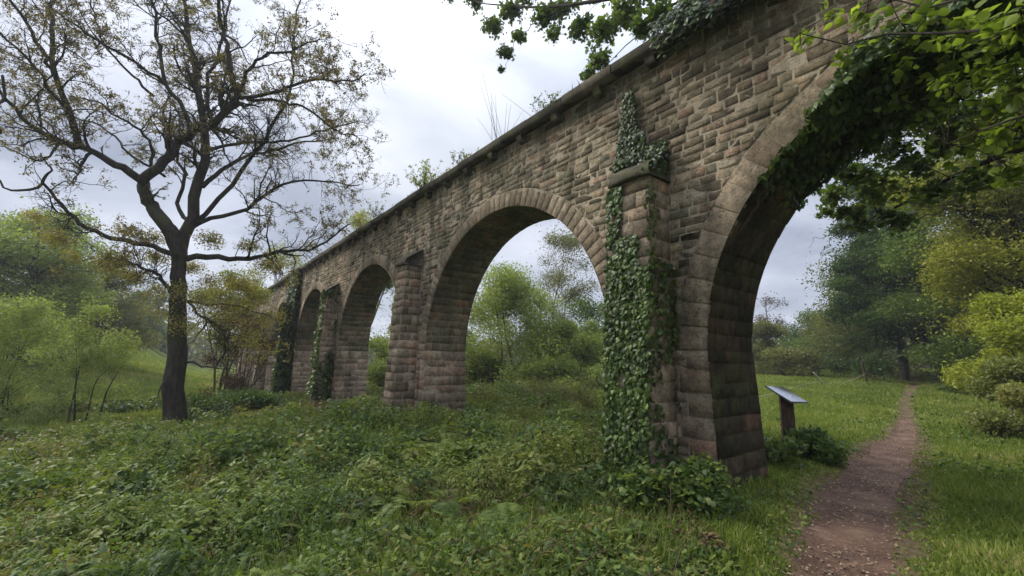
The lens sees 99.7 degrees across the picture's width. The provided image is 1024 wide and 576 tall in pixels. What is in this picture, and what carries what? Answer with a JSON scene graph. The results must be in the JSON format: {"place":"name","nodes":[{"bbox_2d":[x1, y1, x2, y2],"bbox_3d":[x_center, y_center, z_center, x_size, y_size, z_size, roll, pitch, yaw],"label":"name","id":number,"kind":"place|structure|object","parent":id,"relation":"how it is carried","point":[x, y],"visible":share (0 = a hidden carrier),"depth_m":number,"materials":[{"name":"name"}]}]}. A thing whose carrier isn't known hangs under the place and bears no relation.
{"place":"outdoors","nodes":[
{"label":"outdoors","id":0,"kind":"place"},
{"bbox_2d":[0,0,1021,351],"label":"sky","id":1,"kind":"structure","parent":0,"point":[434,105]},
{"bbox_2d":[0,313,1023,575],"bbox_3d":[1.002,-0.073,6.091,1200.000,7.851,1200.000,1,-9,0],"label":"ground","id":2,"kind":"structure","parent":0,"point":[912,547],"depth_m":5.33,"materials":[{"name":"green plant"}]},
{"bbox_2d":[0,289,102,421],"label":"sapling","id":3,"kind":"object","parent":2,"relation":"on","point":[38,327],"visible":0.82,"depth_m":16.69,"materials":[{"name":"green plant"}]},
{"bbox_2d":[0,196,130,361],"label":"green tree","id":4,"kind":"object","parent":2,"relation":"on","point":[20,254],"visible":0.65,"depth_m":26.79,"materials":[{"name":"green plant"}]},
{"bbox_2d":[18,292,142,423],"bbox_3d":[-15.374,2.684,15.858,3.618,5.194,3.418,1,-9,0],"label":"sapling","id":5,"kind":"object","parent":2,"relation":"on","point":[82,359],"visible":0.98,"depth_m":15.51,"materials":[{"name":"green plant"}]},
{"bbox_2d":[22,255,167,360],"bbox_3d":[-31.229,1.527,33.159,8.589,9.830,9.102,1,-9,0],"label":"green tree","id":6,"kind":"object","parent":2,"relation":"on","point":[134,326],"visible":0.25,"depth_m":32.87,"materials":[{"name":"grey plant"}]},
{"bbox_2d":[101,398,132,403],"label":"dark bush","id":7,"kind":"object","parent":2,"relation":"on","point":[123,401],"visible":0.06,"depth_m":20.30,"materials":[{"name":"green plant"}]},
{"bbox_2d":[121,289,168,347],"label":"dark bush","id":8,"kind":"object","parent":2,"relation":"on","point":[160,329],"visible":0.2,"depth_m":58.98,"materials":[{"name":"green plant"}]},
{"bbox_2d":[0,0,400,422],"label":"oak tree","id":9,"kind":"object","parent":2,"relation":"on","point":[171,388],"visible":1,"depth_m":15.30,"materials":[{"name":"brown plant"}]},
{"bbox_2d":[186,261,274,394],"bbox_3d":[-14.629,2.329,22.111,4.274,7.935,4.430,1,-9,0],"label":"young tree","id":10,"kind":"object","parent":2,"relation":"on","point":[262,291],"visible":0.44,"depth_m":21.77,"materials":[{"name":"green plant"}]},
{"bbox_2d":[188,309,279,405],"bbox_3d":[-12.200,3.441,19.496,3.224,5.164,3.525,1,-9,0],"label":"twiggy bush","id":11,"kind":"object","parent":2,"relation":"on","point":[233,383],"visible":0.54,"depth_m":19.34,"materials":[{"name":"green plant"}]},
{"bbox_2d":[185,386,289,417],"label":"dark bush","id":12,"kind":"object","parent":2,"relation":"on","point":[254,398],"visible":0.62,"depth_m":16.15,"materials":[{"name":"green plant"}]},
{"bbox_2d":[237,236,308,290],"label":"young tree","id":13,"kind":"object","parent":2,"relation":"on","point":[283,257],"visible":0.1,"depth_m":41.36,"materials":[{"name":"green plant"}]},
{"bbox_2d":[339,406,380,419],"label":"dark shrub","id":14,"kind":"object","parent":2,"relation":"on","point":[354,412],"visible":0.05,"depth_m":11.78,"materials":[{"name":"green plant"}]},
{"bbox_2d":[331,192,390,331],"bbox_3d":[-13.882,-0.089,38.449,9.724,17.801,8.553,1,-9,0],"label":"young tree","id":15,"kind":"object","parent":2,"relation":"on","point":[363,214],"visible":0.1,"depth_m":38.35,"materials":[{"name":"green plant"}]},
{"bbox_2d":[0,375,728,575],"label":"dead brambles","id":16,"kind":"object","parent":2,"relation":"on","point":[470,519],"visible":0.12,"depth_m":4.14,"materials":[{"name":"plant"}]},
{"bbox_2d":[0,377,741,575],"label":"tall grass","id":17,"kind":"structure","parent":2,"relation":"on","point":[642,513],"depth_m":4.04,"materials":[{"name":"green plant"}]},
{"bbox_2d":[0,373,752,575],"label":"undergrowth","id":18,"kind":"object","parent":2,"relation":"on","point":[142,534],"visible":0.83,"depth_m":4.67,"materials":[{"name":"green plant"}]},
{"bbox_2d":[367,279,394,387],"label":"green tree","id":19,"kind":"object","parent":2,"relation":"on","point":[376,371],"visible":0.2,"depth_m":26.35,"materials":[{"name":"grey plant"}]},
{"bbox_2d":[380,399,489,424],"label":"dark shrub","id":20,"kind":"object","parent":2,"relation":"on","point":[437,405],"visible":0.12,"depth_m":10.36,"materials":[{"name":"green plant"}]},
{"bbox_2d":[466,323,475,352],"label":"green tree","id":21,"kind":"object","parent":2,"relation":"on","point":[468,329],"visible":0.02,"depth_m":33.49,"materials":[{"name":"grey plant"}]},
{"bbox_2d":[0,282,945,368],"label":"distant woodland","id":22,"kind":"object","parent":2,"relation":"on","point":[197,345],"visible":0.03,"depth_m":83.13,"materials":[{"name":"green plant"}]},
{"bbox_2d":[466,346,509,382],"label":"willow bush","id":23,"kind":"object","parent":2,"relation":"on","point":[498,361],"visible":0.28,"depth_m":23.66,"materials":[{"name":"green plant"}]},
{"bbox_2d":[465,376,532,398],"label":"bramble bush","id":24,"kind":"object","parent":2,"relation":"on","point":[505,387],"visible":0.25,"depth_m":14.55,"materials":[{"name":"green plant"}]},
{"bbox_2d":[466,260,584,384],"bbox_3d":[0.100,2.144,24.890,8.281,8.103,7.871,-1,-9,13],"label":"willow tree","id":25,"kind":"object","parent":2,"relation":"on","point":[510,293],"visible":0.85,"depth_m":23.39,"materials":[{"name":"green plant"}]},
{"bbox_2d":[511,354,597,387],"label":"willow bush","id":26,"kind":"object","parent":2,"relation":"on","point":[571,366],"visible":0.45,"depth_m":21.05,"materials":[{"name":"green plant"}]},
{"bbox_2d":[513,370,603,408],"bbox_3d":[1.496,3.180,13.276,2.934,1.325,2.637,1,-9,0],"label":"bramble bush","id":27,"kind":"object","parent":2,"relation":"on","point":[538,386],"visible":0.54,"depth_m":13.22,"materials":[{"name":"green plant"}]},
{"bbox_2d":[532,222,602,322],"bbox_3d":[4.343,0.463,38.546,7.171,14.461,9.784,3,-9,-9],"label":"tall tree","id":28,"kind":"object","parent":2,"relation":"on","point":[575,291],"visible":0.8,"depth_m":37.50,"materials":[{"name":"green plant"}]},
{"bbox_2d":[529,317,605,387],"bbox_3d":[3.583,3.502,22.817,5.463,4.081,5.353,1,-9,0],"label":"bush","id":29,"kind":"object","parent":2,"relation":"on","point":[589,346],"visible":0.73,"depth_m":22.45,"materials":[{"name":"green plant"}]},
{"bbox_2d":[564,422,598,435],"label":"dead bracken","id":30,"kind":"object","parent":2,"relation":"on","point":[588,429],"visible":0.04,"depth_m":7.70,"materials":[{"name":"brown plant"}]},
{"bbox_2d":[564,294,606,362],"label":"green tree","id":31,"kind":"object","parent":2,"relation":"on","point":[579,304],"visible":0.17,"depth_m":31.84,"materials":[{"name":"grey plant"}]},
{"bbox_2d":[237,0,982,487],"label":"viaduct","id":32,"kind":"object","parent":2,"relation":"on","point":[719,108],"visible":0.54,"depth_m":6.05,"materials":[{"name":"stone"}]},
{"bbox_2d":[269,267,302,394],"bbox_3d":[-12.649,2.974,23.798,1.074,8.371,2.685,8,-12,-39],"label":"ivy","id":33,"kind":"object","parent":32,"relation":"attached to","point":[281,379],"visible":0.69,"depth_m":23.16,"materials":[{"name":"green plant"}]},
{"bbox_2d":[304,289,339,406],"bbox_3d":[-7.780,3.134,17.430,1.345,6.145,1.024,-8,-13,43],"label":"ivy","id":34,"kind":"object","parent":32,"relation":"attached to","point":[319,367],"visible":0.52,"depth_m":17.18,"materials":[{"name":"green plant"}]},
{"bbox_2d":[363,199,392,217],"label":"shrub","id":35,"kind":"object","parent":32,"relation":"on","point":[376,209],"visible":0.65,"depth_m":14.88,"materials":[{"name":"green plant"}]},
{"bbox_2d":[403,159,448,188],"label":"shrub","id":36,"kind":"object","parent":32,"relation":"on","point":[424,179],"visible":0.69,"depth_m":12.12,"materials":[{"name":"green plant"}]},
{"bbox_2d":[300,72,595,265],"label":"grass","id":37,"kind":"structure","parent":32,"relation":"on","point":[452,166],"depth_m":11.20,"materials":[{"name":"green plant"}]},
{"bbox_2d":[449,147,478,165],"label":"shrub","id":38,"kind":"object","parent":32,"relation":"on","point":[459,156],"visible":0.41,"depth_m":10.61,"materials":[{"name":"green plant"}]},
{"bbox_2d":[480,76,521,138],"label":"dry stalks","id":39,"kind":"object","parent":32,"relation":"on","point":[491,107],"visible":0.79,"depth_m":9.41,"materials":[{"name":"beige plant"}]},
{"bbox_2d":[530,91,559,112],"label":"shrub","id":40,"kind":"object","parent":32,"relation":"on","point":[551,101],"visible":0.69,"depth_m":8.11,"materials":[{"name":"green plant"}]},
{"bbox_2d":[601,87,682,474],"bbox_3d":[1.574,-0.201,6.004,0.807,5.962,1.267,8,-12,-38],"label":"ivy","id":41,"kind":"object","parent":32,"relation":"attached to","point":[627,434],"visible":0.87,"depth_m":5.58,"materials":[{"name":"green plant"}]},
{"bbox_2d":[647,0,768,57],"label":"ivy","id":42,"kind":"object","parent":32,"relation":"attached to","point":[675,18],"visible":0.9,"depth_m":5.83,"materials":[{"name":"green plant"}]},
{"bbox_2d":[738,0,1023,232],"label":"ivy","id":43,"kind":"object","parent":32,"relation":"attached to","point":[851,110],"visible":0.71,"depth_m":4.49,"materials":[{"name":"green plant"}]},
{"bbox_2d":[600,451,751,524],"bbox_3d":[1.737,2.094,4.614,1.393,0.703,1.224,-3,-10,23],"label":"nettle clump","id":44,"kind":"object","parent":2,"relation":"on","point":[700,484],"visible":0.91,"depth_m":4.46,"materials":[{"name":"green plant"}]},
{"bbox_2d":[442,0,1023,257],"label":"sycamore tree","id":45,"kind":"object","parent":2,"relation":"on","point":[626,17],"visible":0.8,"depth_m":7.76,"materials":[{"name":"green plant"}]},
{"bbox_2d":[754,291,796,340],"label":"bare tree","id":46,"kind":"object","parent":2,"relation":"on","point":[764,306],"visible":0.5,"depth_m":44.91,"materials":[{"name":"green plant"}]},
{"bbox_2d":[752,317,810,367],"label":"hedgerow tree","id":47,"kind":"object","parent":2,"relation":"on","point":[766,331],"visible":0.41,"depth_m":34.54,"materials":[{"name":"green plant"}]},
{"bbox_2d":[763,434,808,463],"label":"nettle clump","id":48,"kind":"object","parent":2,"relation":"on","point":[774,451],"visible":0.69,"depth_m":6.54,"materials":[{"name":"green plant"}]},
{"bbox_2d":[765,386,807,437],"bbox_3d":[5.426,2.588,8.471,0.782,1.303,0.467,8,-11,-35],"label":"information sign","id":49,"kind":"object","parent":2,"relation":"on","point":[788,399],"visible":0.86,"depth_m":8.44,"materials":[{"name":"laminate"}]},
{"bbox_2d":[754,344,826,376],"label":"hedgerow bush","id":50,"kind":"object","parent":2,"relation":"on","point":[797,361],"visible":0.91,"depth_m":29.17,"materials":[{"name":"green plant"}]},
{"bbox_2d":[756,307,851,369],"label":"hedgerow tree","id":51,"kind":"object","parent":2,"relation":"on","point":[793,337],"visible":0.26,"depth_m":41.64,"materials":[{"name":"green plant"}]},
{"bbox_2d":[779,424,850,466],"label":"nettle clump","id":52,"kind":"object","parent":2,"relation":"on","point":[818,441],"visible":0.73,"depth_m":6.91,"materials":[{"name":"green plant"}]},
{"bbox_2d":[761,362,932,395],"bbox_3d":[23.373,5.533,28.069,40.854,1.580,1.837,8,-12,-39],"label":"fence","id":53,"kind":"object","parent":2,"relation":"on","point":[864,373],"visible":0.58,"depth_m":24.48,"materials":[{"name":"brown wood"}]},
{"bbox_2d":[798,328,898,370],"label":"hedgerow tree","id":54,"kind":"object","parent":2,"relation":"on","point":[844,351],"visible":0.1,"depth_m":38.53,"materials":[{"name":"green plant"}]},
{"bbox_2d":[796,152,980,383],"bbox_3d":[24.927,-1.168,28.802,10.404,17.187,9.735,1,-9,0],"label":"dark oak","id":55,"kind":"object","parent":2,"relation":"on","point":[857,303],"visible":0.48,"depth_m":27.70,"materials":[{"name":"green plant"}]},
{"bbox_2d":[793,226,1013,376],"bbox_3d":[32.561,1.891,31.910,19.420,14.178,18.933,-6,-12,38],"label":"green tree","id":56,"kind":"object","parent":2,"relation":"on","point":[822,323],"visible":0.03,"depth_m":32.81,"materials":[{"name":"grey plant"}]},
{"bbox_2d":[784,0,1023,189],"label":"hazel tree","id":57,"kind":"object","parent":2,"relation":"on","point":[1007,31],"visible":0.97,"depth_m":3.65,"materials":[{"name":"green plant"}]},
{"bbox_2d":[859,206,1023,371],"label":"green tree","id":58,"kind":"object","parent":2,"relation":"on","point":[894,252],"visible":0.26,"depth_m":23.12,"materials":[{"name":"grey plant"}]},
{"bbox_2d":[861,73,1023,364],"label":"yellow tree","id":59,"kind":"object","parent":2,"relation":"on","point":[976,254],"visible":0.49,"depth_m":15.52,"materials":[{"name":"green plant"}]},
{"bbox_2d":[931,334,1011,395],"bbox_3d":[21.863,3.615,19.258,4.262,3.819,3.501,1,-9,0],"label":"leafy bush","id":60,"kind":"object","parent":2,"relation":"on","point":[947,388],"visible":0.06,"depth_m":19.68,"materials":[{"name":"green plant"}]},
{"bbox_2d":[938,287,1023,416],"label":"yellow bush","id":61,"kind":"object","parent":2,"relation":"on","point":[1004,324],"visible":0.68,"depth_m":12.83,"materials":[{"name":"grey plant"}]},
{"bbox_2d":[957,353,1023,427],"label":"bramble bush","id":62,"kind":"object","parent":2,"relation":"on","point":[1007,368],"visible":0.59,"depth_m":10.63,"materials":[{"name":"green plant"}]},
{"bbox_2d":[963,378,1023,438],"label":"bramble bush","id":63,"kind":"object","parent":2,"relation":"on","point":[1008,395],"visible":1,"depth_m":9.26,"materials":[{"name":"green plant"}]},
{"bbox_2d":[770,374,929,575],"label":"path","id":64,"kind":"structure","parent":0,"point":[837,536],"depth_m":4.60,"materials":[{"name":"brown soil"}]},
{"bbox_2d":[745,378,953,575],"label":"fallen leaves","id":65,"kind":"object","parent":64,"relation":"on","point":[855,563],"visible":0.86,"depth_m":4.51,"materials":[{"name":"brown plant"}]}
]}

